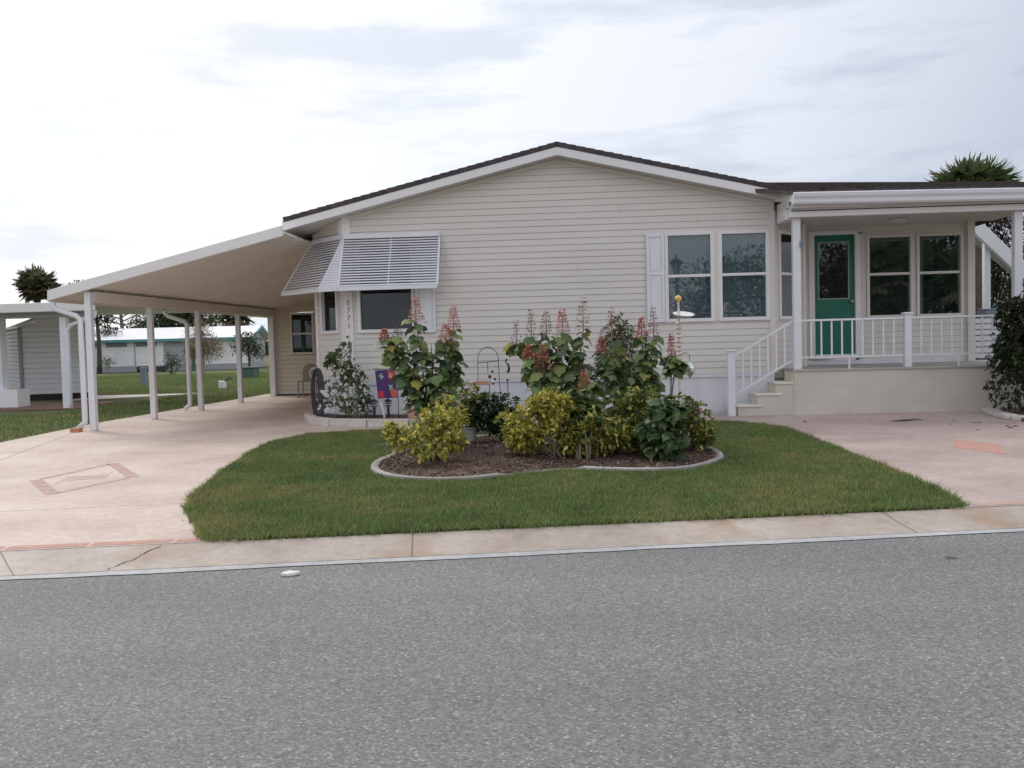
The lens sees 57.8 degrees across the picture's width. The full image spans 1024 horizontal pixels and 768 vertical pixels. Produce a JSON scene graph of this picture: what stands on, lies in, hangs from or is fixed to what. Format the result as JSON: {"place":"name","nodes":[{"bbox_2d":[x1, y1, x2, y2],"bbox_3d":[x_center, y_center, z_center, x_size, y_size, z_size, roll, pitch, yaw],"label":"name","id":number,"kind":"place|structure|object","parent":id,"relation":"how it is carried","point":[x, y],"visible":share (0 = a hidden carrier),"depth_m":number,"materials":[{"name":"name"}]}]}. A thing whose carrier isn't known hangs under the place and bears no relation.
{"place":"outdoors","nodes":[
{"label":"outdoors","id":0,"kind":"place"},
{"bbox_2d":[73,393,195,400],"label":"garden path","id":1,"kind":"structure","parent":0,"point":[117,396],"depth_m":25.48,"materials":[{"name":"concrete"}]},
{"bbox_2d":[0,394,382,551],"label":"driveway","id":2,"kind":"structure","parent":0,"point":[129,481],"depth_m":9.77,"materials":[{"name":"concrete"}]},
{"bbox_2d":[70,428,82,432],"bbox_3d":[-6.803,0.722,14.493,0.140,0.061,0.120,-1,3,3],"label":"splash brick","id":3,"kind":"object","parent":2,"relation":"on","point":[73,430],"visible":1,"depth_m":14.44,"materials":[{"name":"ceramic"}]},
{"bbox_2d":[47,226,314,430],"bbox_3d":[-5.043,-1.107,20.099,3.830,3.106,11.400,-1,3,3],"label":"carport","id":4,"kind":"object","parent":2,"relation":"on","point":[249,275],"visible":0.83,"depth_m":16.25,"materials":[{"name":"white metal"}]},
{"bbox_2d":[297,363,316,397],"bbox_3d":[-4.940,-0.088,22.685,0.480,0.824,0.552,-1,3,3],"label":"garden chair","id":5,"kind":"object","parent":2,"relation":"on","point":[305,371],"visible":0.68,"depth_m":22.87,"materials":[{"name":"beige plastic"}]},
{"bbox_2d":[304,413,315,423],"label":"edging block","id":6,"kind":"structure","parent":2,"relation":"on","point":[307,417],"depth_m":15.22,"materials":[{"name":"grey concrete"}]},
{"bbox_2d":[311,416,331,426],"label":"edging block","id":7,"kind":"structure","parent":2,"relation":"on","point":[320,421],"depth_m":14.50,"materials":[{"name":"grey concrete"}]},
{"bbox_2d":[330,418,366,426],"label":"edging block","id":8,"kind":"structure","parent":2,"relation":"on","point":[346,422],"depth_m":14.12,"materials":[{"name":"grey concrete"}]},
{"bbox_2d":[367,419,409,427],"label":"edging block","id":9,"kind":"structure","parent":2,"relation":"on","point":[374,422],"depth_m":13.91,"materials":[{"name":"grey concrete"}]},
{"bbox_2d":[0,354,782,441],"bbox_3d":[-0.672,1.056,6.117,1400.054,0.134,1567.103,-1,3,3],"label":"ground","id":10,"kind":"structure","parent":0,"point":[123,400],"depth_m":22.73,"materials":[{"name":"green plant"}]},
{"bbox_2d":[11,263,63,321],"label":"palm tree","id":11,"kind":"object","parent":10,"relation":"on","point":[35,284],"visible":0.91,"depth_m":45.79,"materials":[{"name":"green plant"}]},
{"bbox_2d":[0,401,119,410],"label":"paved strip","id":12,"kind":"object","parent":10,"relation":"on","point":[46,405],"visible":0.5,"depth_m":21.59,"materials":[{"name":"beige concrete"}]},
{"bbox_2d":[6,317,94,399],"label":"metal shed","id":13,"kind":"structure","parent":12,"relation":"on","point":[34,356],"depth_m":24.96,"materials":[{"name":"white metal"}]},
{"bbox_2d":[0,302,191,407],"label":"neighbour carport","id":14,"kind":"object","parent":12,"relation":"on","point":[14,397],"visible":0.78,"depth_m":20.75,"materials":[{"name":"metal"}]},
{"bbox_2d":[69,280,118,373],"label":"tall tree","id":15,"kind":"object","parent":10,"relation":"on","point":[97,320],"visible":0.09,"depth_m":53.34,"materials":[{"name":"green plant"}]},
{"bbox_2d":[96,356,116,373],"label":"plant","id":16,"kind":"object","parent":10,"relation":"on","point":[105,362],"visible":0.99,"depth_m":52.91,"materials":[{"name":"green plant"}]},
{"bbox_2d":[94,327,123,336],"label":"round tree","id":17,"kind":"object","parent":10,"relation":"on","point":[108,331],"visible":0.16,"depth_m":56.17,"materials":[{"name":"green plant"}]},
{"bbox_2d":[94,314,144,328],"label":"sparse pine","id":18,"kind":"object","parent":10,"relation":"on","point":[121,324],"visible":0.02,"depth_m":61.41,"materials":[{"name":"green plant"}]},
{"bbox_2d":[139,368,147,385],"bbox_3d":[-13.069,-0.256,32.945,0.220,0.650,0.240,-1,3,3],"label":"utility pedestal","id":19,"kind":"object","parent":10,"relation":"on","point":[143,376],"visible":0.89,"depth_m":32.85,"materials":[{"name":"grey metal"}]},
{"bbox_2d":[137,366,167,371],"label":"garden bench","id":20,"kind":"object","parent":10,"relation":"on","point":[160,368],"visible":0.57,"depth_m":53.74,"materials":[{"name":"black plastic"}]},
{"bbox_2d":[159,349,182,382],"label":"plant","id":21,"kind":"object","parent":10,"relation":"on","point":[171,362],"visible":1,"depth_m":34.05,"materials":[{"name":"green plant"}]},
{"bbox_2d":[124,313,231,327],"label":"oak tree","id":22,"kind":"object","parent":10,"relation":"on","point":[161,320],"visible":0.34,"depth_m":62.78,"materials":[{"name":"green plant"}]},
{"bbox_2d":[94,325,267,372],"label":"white home","id":23,"kind":"object","parent":10,"relation":"on","point":[128,348],"visible":0.3,"depth_m":55.51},
{"bbox_2d":[106,342,126,346],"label":"window","id":24,"kind":"structure","parent":23,"relation":"in","point":[123,344],"depth_m":55.06,"materials":[{"name":"glass"}]},
{"bbox_2d":[136,342,156,346],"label":"window","id":25,"kind":"structure","parent":23,"relation":"in","point":[138,344],"depth_m":55.23,"materials":[{"name":"grey glass"}]},
{"bbox_2d":[165,341,185,364],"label":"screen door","id":26,"kind":"structure","parent":23,"relation":"in","point":[173,346],"depth_m":55.47,"materials":[{"name":"grey metal"}]},
{"bbox_2d":[184,345,195,370],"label":"figure ornament","id":27,"kind":"object","parent":10,"relation":"on","point":[193,368],"visible":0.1,"depth_m":53.68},
{"bbox_2d":[179,319,227,378],"bbox_3d":[-12.901,-1.404,38.777,1.917,2.603,1.825,-4,3,-38],"label":"young oak","id":28,"kind":"object","parent":10,"relation":"on","point":[205,352],"visible":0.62,"depth_m":38.71,"materials":[{"name":"green plant"}]},
{"bbox_2d":[218,377,231,388],"bbox_3d":[-8.988,-0.049,29.106,0.434,0.376,0.240,-1,3,3],"label":"capped pipe","id":29,"kind":"object","parent":10,"relation":"on","point":[222,384],"visible":0.92,"depth_m":29.04,"materials":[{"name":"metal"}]},
{"bbox_2d":[213,315,255,325],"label":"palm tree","id":30,"kind":"object","parent":10,"relation":"on","point":[246,319],"visible":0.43,"depth_m":68.74,"materials":[{"name":"green plant"}]},
{"bbox_2d":[228,331,267,366],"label":"tree","id":31,"kind":"object","parent":10,"relation":"on","point":[247,345],"visible":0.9,"depth_m":51.27,"materials":[{"name":"green plant"}]},
{"bbox_2d":[242,366,259,377],"bbox_3d":[-11.118,-0.499,39.288,0.730,0.450,0.800,-1,3,3],"label":"utility box","id":32,"kind":"object","parent":10,"relation":"on","point":[250,371],"visible":0.66,"depth_m":38.94,"materials":[{"name":"green metal"}]},
{"bbox_2d":[265,338,268,354],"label":"trees","id":33,"kind":"object","parent":10,"relation":"on","point":[266,347],"depth_m":156.61,"materials":[{"name":"green plant"}]},
{"bbox_2d":[312,409,605,418],"bbox_3d":[-0.865,0.551,14.612,5.408,0.110,1.656,-1,3,11],"label":"front mulch bed","id":34,"kind":"object","parent":10,"relation":"on","point":[391,417],"visible":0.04,"depth_m":14.82,"materials":[{"name":"brown wood"}]},
{"bbox_2d":[309,367,332,415],"bbox_3d":[-3.134,0.150,15.221,0.384,0.870,0.169,-1,3,3],"label":"hose holder","id":35,"kind":"object","parent":34,"relation":"on","point":[317,372],"visible":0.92,"depth_m":15.17,"materials":[{"name":"black plastic"}]},
{"bbox_2d":[315,331,373,417],"bbox_3d":[-2.593,-0.105,14.580,0.888,1.470,0.673,-1,3,3],"label":"white flowered bush","id":36,"kind":"object","parent":34,"relation":"on","point":[346,376],"visible":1,"depth_m":14.59,"materials":[{"name":"green plant"}]},
{"bbox_2d":[370,399,377,417],"bbox_3d":[-2.166,0.381,14.586,0.140,0.300,0.140,-1,3,3],"label":"path light","id":37,"kind":"object","parent":34,"relation":"on","point":[374,403],"visible":0.99,"depth_m":14.56,"materials":[{"name":"black plastic"}]},
{"bbox_2d":[380,402,384,417],"bbox_3d":[-2.014,0.404,14.428,0.085,0.266,0.040,-1,3,3],"label":"garden spike","id":38,"kind":"object","parent":34,"relation":"on","point":[382,409],"visible":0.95,"depth_m":14.41,"materials":[{"name":"white plastic"}]},
{"bbox_2d":[375,369,398,416],"bbox_3d":[-1.952,0.154,14.442,0.376,0.796,0.038,-1,3,1],"label":"garden flag","id":39,"kind":"object","parent":34,"relation":"on","point":[386,388],"visible":0.86,"depth_m":14.44,"materials":[{"name":"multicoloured fabric"}]},
{"bbox_2d":[384,398,391,416],"bbox_3d":[-1.946,0.375,14.593,0.140,0.300,0.140,-1,3,3],"label":"path light","id":40,"kind":"object","parent":34,"relation":"on","point":[387,403],"visible":0.98,"depth_m":14.57,"materials":[{"name":"black plastic"}]},
{"bbox_2d":[407,407,415,417],"bbox_3d":[-1.558,0.441,14.353,0.170,0.170,0.170,-1,3,3],"label":"clay pot","id":41,"kind":"object","parent":34,"relation":"on","point":[411,414],"visible":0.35,"depth_m":14.30,"materials":[{"name":"pink ceramic"}]},
{"bbox_2d":[477,347,500,401],"bbox_3d":[-0.359,-0.022,14.546,0.381,1.116,0.060,-1,3,3],"label":"arched trellis","id":42,"kind":"object","parent":34,"relation":"on","point":[490,376],"visible":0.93,"depth_m":14.54,"materials":[{"name":"metal"}]},
{"bbox_2d":[474,381,490,384],"bbox_3d":[-0.465,-0.017,14.539,0.260,0.060,0.018,-1,3,3],"label":"hanging sign","id":43,"kind":"object","parent":42,"relation":"hanging from","point":[483,382],"visible":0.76,"depth_m":14.53,"materials":[{"name":"brown wood"}]},
{"bbox_2d":[505,359,509,402],"bbox_3d":[-0.058,0.063,14.545,0.076,0.929,0.057,0,3,22],"label":"bird stake","id":44,"kind":"object","parent":34,"relation":"on","point":[508,371],"visible":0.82,"depth_m":14.52,"materials":[{"name":"black metal"}]},
{"bbox_2d":[0,506,1023,579],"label":"kerb","id":45,"kind":"structure","parent":10,"relation":"on","point":[114,558],"depth_m":5.94,"materials":[{"name":"concrete"}]},
{"bbox_2d":[486,414,723,426],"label":"walkway","id":46,"kind":"structure","parent":10,"relation":"on","point":[708,418],"depth_m":14.14,"materials":[{"name":"beige concrete"}]},
{"bbox_2d":[267,141,1023,415],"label":"mobile home","id":47,"kind":"object","parent":10,"relation":"on","point":[863,301],"visible":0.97,"depth_m":14.88,"materials":[{"name":"plastic"}]},
{"bbox_2d":[289,312,314,354],"bbox_3d":[-5.381,-1.298,23.828,0.620,1.070,0.105,-1,3,3],"label":"window","id":48,"kind":"structure","parent":47,"relation":"in","point":[301,324],"depth_m":23.83,"materials":[{"name":"white"}]},
{"bbox_2d":[318,245,339,333],"bbox_3d":[-3.048,-1.567,15.518,0.105,1.460,0.560,-4,4,-42],"label":"window","id":49,"kind":"structure","parent":47,"relation":"in","point":[329,317],"depth_m":15.60,"materials":[{"name":"white"}]},
{"bbox_2d":[355,240,415,332],"bbox_3d":[-2.056,-1.578,15.096,0.950,1.480,0.105,-1,3,3],"label":"window","id":50,"kind":"structure","parent":47,"relation":"in","point":[377,310],"depth_m":15.12,"materials":[{"name":"white"}]},
{"bbox_2d":[664,231,714,322],"bbox_3d":[2.830,-1.708,14.831,0.780,1.430,0.160,-1,3,3],"label":"window","id":51,"kind":"structure","parent":47,"relation":"in","point":[688,256],"depth_m":14.87,"materials":[{"name":"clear glass"}]},
{"bbox_2d":[718,229,769,320],"bbox_3d":[3.686,-1.728,14.780,0.795,1.430,0.160,-1,3,3],"label":"window","id":52,"kind":"structure","parent":47,"relation":"in","point":[744,264],"depth_m":14.82,"materials":[{"name":"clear glass"}]},
{"bbox_2d":[778,230,800,319],"bbox_3d":[4.469,-1.757,15.014,0.630,1.425,0.105,-4,4,-42],"label":"window","id":53,"kind":"structure","parent":47,"relation":"in","point":[784,237],"depth_m":14.98,"materials":[{"name":"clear glass"}]},
{"bbox_2d":[814,234,854,354],"bbox_3d":[5.574,-1.542,16.037,0.685,2.055,0.110,-1,3,3],"label":"door","id":54,"kind":"structure","parent":47,"relation":"in","point":[833,254],"depth_m":16.05,"materials":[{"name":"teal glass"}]},
{"bbox_2d":[866,233,913,317],"bbox_3d":[6.503,-1.857,15.985,0.790,1.430,0.105,-1,3,3],"label":"window","id":55,"kind":"structure","parent":47,"relation":"in","point":[911,236],"depth_m":15.95,"materials":[{"name":"white plastic"}]},
{"bbox_2d":[916,232,963,316],"bbox_3d":[7.341,-1.876,15.935,0.790,1.430,0.105,-1,3,3],"label":"window","id":56,"kind":"structure","parent":47,"relation":"in","point":[961,234],"depth_m":15.90,"materials":[{"name":"white plastic"}]},
{"bbox_2d":[713,411,1023,508],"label":"parking pad","id":57,"kind":"object","parent":10,"relation":"on","point":[962,454],"visible":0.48,"depth_m":10.14,"materials":[{"name":"concrete"}]},
{"bbox_2d":[893,419,922,421],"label":"fallen twig","id":58,"kind":"object","parent":57,"relation":"on","point":[906,420],"visible":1,"depth_m":12.73,"materials":[{"name":"wood"}]},
{"bbox_2d":[981,407,1001,414],"bbox_3d":[7.012,0.400,13.558,0.170,0.070,0.592,-1,3,15],"label":"edging stone","id":59,"kind":"object","parent":57,"relation":"on","point":[989,411],"visible":0.68,"depth_m":13.47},
{"bbox_2d":[992,411,1017,419],"bbox_3d":[6.842,0.435,12.882,0.170,0.070,0.553,-1,3,10],"label":"edging stone","id":60,"kind":"object","parent":57,"relation":"on","point":[1004,415],"visible":0.83,"depth_m":12.78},
{"bbox_2d":[999,408,1023,421],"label":"hedge mulch","id":61,"kind":"object","parent":57,"relation":"on","point":[1016,411],"visible":0.38,"depth_m":13.34,"materials":[{"name":"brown wood"}]},
{"bbox_2d":[982,283,1023,411],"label":"dark hedge bush","id":62,"kind":"object","parent":61,"relation":"on","point":[1010,356],"visible":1,"depth_m":13.02,"materials":[{"name":"green plant"}]},
{"bbox_2d":[1012,415,1023,420],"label":"edging stone","id":63,"kind":"object","parent":57,"relation":"on","point":[1016,417],"visible":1,"depth_m":12.42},
{"bbox_2d":[925,150,1023,359],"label":"palm tree","id":64,"kind":"object","parent":10,"relation":"on","point":[970,169],"visible":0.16,"depth_m":23.16,"materials":[{"name":"green plant"}]},
{"bbox_2d":[975,318,1001,361],"bbox_3d":[8.586,-0.508,16.952,0.780,1.500,0.060,-1,3,3],"label":"white lattice screen","id":65,"kind":"object","parent":10,"relation":"on","point":[985,332],"visible":0.03,"depth_m":16.92,"materials":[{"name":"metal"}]},
{"bbox_2d":[975,224,1023,308],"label":"neighbour lean to","id":66,"kind":"object","parent":10,"relation":"on","point":[989,243],"visible":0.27,"depth_m":19.42,"materials":[{"name":"white metal"}]},
{"bbox_2d":[985,216,1023,308],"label":"vine clump","id":67,"kind":"object","parent":10,"relation":"on","point":[999,274],"visible":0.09,"depth_m":24.13,"materials":[{"name":"green plant"}]},
{"bbox_2d":[0,532,1023,767],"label":"road","id":68,"kind":"structure","parent":0,"point":[903,652],"depth_m":3.78,"materials":[{"name":"grey asphalt"}]},
{"bbox_2d":[281,570,300,576],"bbox_3d":[-1.270,1.085,5.316,0.085,0.019,0.084,0,3,24],"label":"paper scrap","id":69,"kind":"object","parent":68,"relation":"on","point":[288,573],"visible":1,"depth_m":5.29,"materials":[{"name":"white paper"}]},
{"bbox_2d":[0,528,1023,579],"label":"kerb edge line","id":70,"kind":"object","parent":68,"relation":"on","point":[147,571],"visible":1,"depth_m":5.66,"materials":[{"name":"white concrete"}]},
{"bbox_2d":[0,0,1023,331],"label":"sky","id":71,"kind":"structure","parent":0,"point":[133,132],"materials":[{"name":"white"}]},
{"bbox_2d":[178,418,970,542],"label":"lawn grass","id":72,"kind":"structure","parent":0,"point":[294,466],"depth_m":7.46,"materials":[{"name":"green plant"}]},
{"bbox_2d":[371,434,723,481],"bbox_3d":[0.404,0.743,10.137,3.615,0.052,3.914,-1,3,3],"label":"island edging","id":73,"kind":"object","parent":72,"relation":"on","point":[377,469],"visible":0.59,"depth_m":8.58,"materials":[{"name":"concrete"}]},
{"bbox_2d":[378,434,717,478],"bbox_3d":[0.403,0.708,10.136,3.519,0.082,3.819,-1,3,3],"label":"mulch bed","id":74,"kind":"object","parent":72,"relation":"on","point":[473,467],"visible":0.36,"depth_m":9.13,"materials":[{"name":"brown wood"}]},
{"bbox_2d":[374,297,468,447],"bbox_3d":[-1.022,-0.117,10.542,1.057,1.754,0.534,-1,3,3],"label":"pagoda plant","id":75,"kind":"object","parent":74,"relation":"on","point":[412,385],"visible":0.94,"depth_m":10.51,"materials":[{"name":"green plant"}]},
{"bbox_2d":[380,394,470,464],"bbox_3d":[-0.823,0.464,9.336,0.796,0.727,0.837,1,4,42],"label":"gold shrub","id":76,"kind":"object","parent":74,"relation":"on","point":[452,422],"visible":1,"depth_m":9.25,"materials":[{"name":"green plant"}]},
{"bbox_2d":[434,380,481,441],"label":"gold shrub","id":77,"kind":"object","parent":74,"relation":"on","point":[463,391],"visible":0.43,"depth_m":10.94,"materials":[{"name":"green plant"}]},
{"bbox_2d":[459,390,525,441],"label":"potted plant","id":78,"kind":"object","parent":74,"relation":"on","point":[479,416],"visible":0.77,"depth_m":10.96,"materials":[{"name":"green plant"}]},
{"bbox_2d":[493,386,599,457],"bbox_3d":[0.355,0.406,9.530,1.112,0.771,0.739,-1,3,3],"label":"gold shrub","id":79,"kind":"object","parent":74,"relation":"on","point":[516,438],"visible":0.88,"depth_m":9.41,"materials":[{"name":"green plant"}]},
{"bbox_2d":[503,296,606,443],"bbox_3d":[0.451,-0.108,10.160,1.134,1.700,0.768,-1,3,3],"label":"pagoda plant","id":80,"kind":"object","parent":74,"relation":"on","point":[537,376],"visible":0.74,"depth_m":10.20,"materials":[{"name":"green plant"}]},
{"bbox_2d":[555,386,606,460],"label":"broadleaf bush","id":81,"kind":"object","parent":74,"relation":"on","point":[581,398],"visible":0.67,"depth_m":9.46,"materials":[{"name":"green plant"}]},
{"bbox_2d":[552,404,636,457],"bbox_3d":[0.838,0.495,9.374,0.874,0.578,0.538,-1,3,3],"label":"gold shrub","id":82,"kind":"object","parent":74,"relation":"on","point":[612,443],"visible":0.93,"depth_m":9.28,"materials":[{"name":"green plant"}]},
{"bbox_2d":[593,312,643,398],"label":"plant","id":83,"kind":"object","parent":74,"relation":"on","point":[619,329],"visible":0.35,"depth_m":13.15,"materials":[{"name":"green plant"}]},
{"bbox_2d":[585,382,662,453],"bbox_3d":[1.151,0.374,9.655,0.827,0.781,0.882,1,3,40],"label":"gold shrub","id":84,"kind":"object","parent":74,"relation":"on","point":[632,415],"visible":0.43,"depth_m":9.56,"materials":[{"name":"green plant"}]},
{"bbox_2d":[590,306,666,442],"bbox_3d":[1.281,-0.072,10.160,0.842,1.580,0.515,-1,3,3],"label":"pagoda plant","id":85,"kind":"object","parent":74,"relation":"on","point":[620,377],"visible":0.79,"depth_m":10.10,"materials":[{"name":"green plant"}]},
{"bbox_2d":[634,394,694,460],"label":"broadleaf bush","id":86,"kind":"object","parent":74,"relation":"on","point":[660,427],"visible":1,"depth_m":9.04,"materials":[{"name":"green plant"}]},
{"bbox_2d":[659,332,689,434],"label":"pagoda plant","id":87,"kind":"object","parent":74,"relation":"on","point":[675,366],"visible":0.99,"depth_m":10.37,"materials":[{"name":"green plant"}]},
{"bbox_2d":[669,392,717,449],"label":"gold shrub","id":88,"kind":"object","parent":74,"relation":"on","point":[701,435],"visible":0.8,"depth_m":9.73,"materials":[{"name":"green plant"}]},
{"bbox_2d":[673,295,694,432],"bbox_3d":[2.045,-0.207,10.977,0.259,1.688,0.252,-1,3,3],"label":"ornament pole","id":89,"kind":"object","parent":72,"relation":"on","point":[678,313],"visible":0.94,"depth_m":10.97,"materials":[{"name":"white metal"}]},
{"bbox_2d":[686,362,694,377],"bbox_3d":[2.098,-0.163,10.941,0.122,0.200,0.122,-2,3,-19],"label":"hanging lantern","id":90,"kind":"object","parent":89,"relation":"hanging from","point":[691,369],"visible":0.81,"depth_m":10.90,"materials":[{"name":"white glass"}]},
{"bbox_2d":[977,308,997,359],"bbox_3d":[9.393,-0.660,18.271,0.300,1.640,0.400,-1,3,3],"label":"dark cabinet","id":91,"kind":"object","parent":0,"point":[991,311],"visible":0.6,"depth_m":18.08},
{"bbox_2d":[991,270,1023,326],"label":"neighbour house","id":92,"kind":"structure","parent":0,"point":[1006,296],"depth_m":29.05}
]}

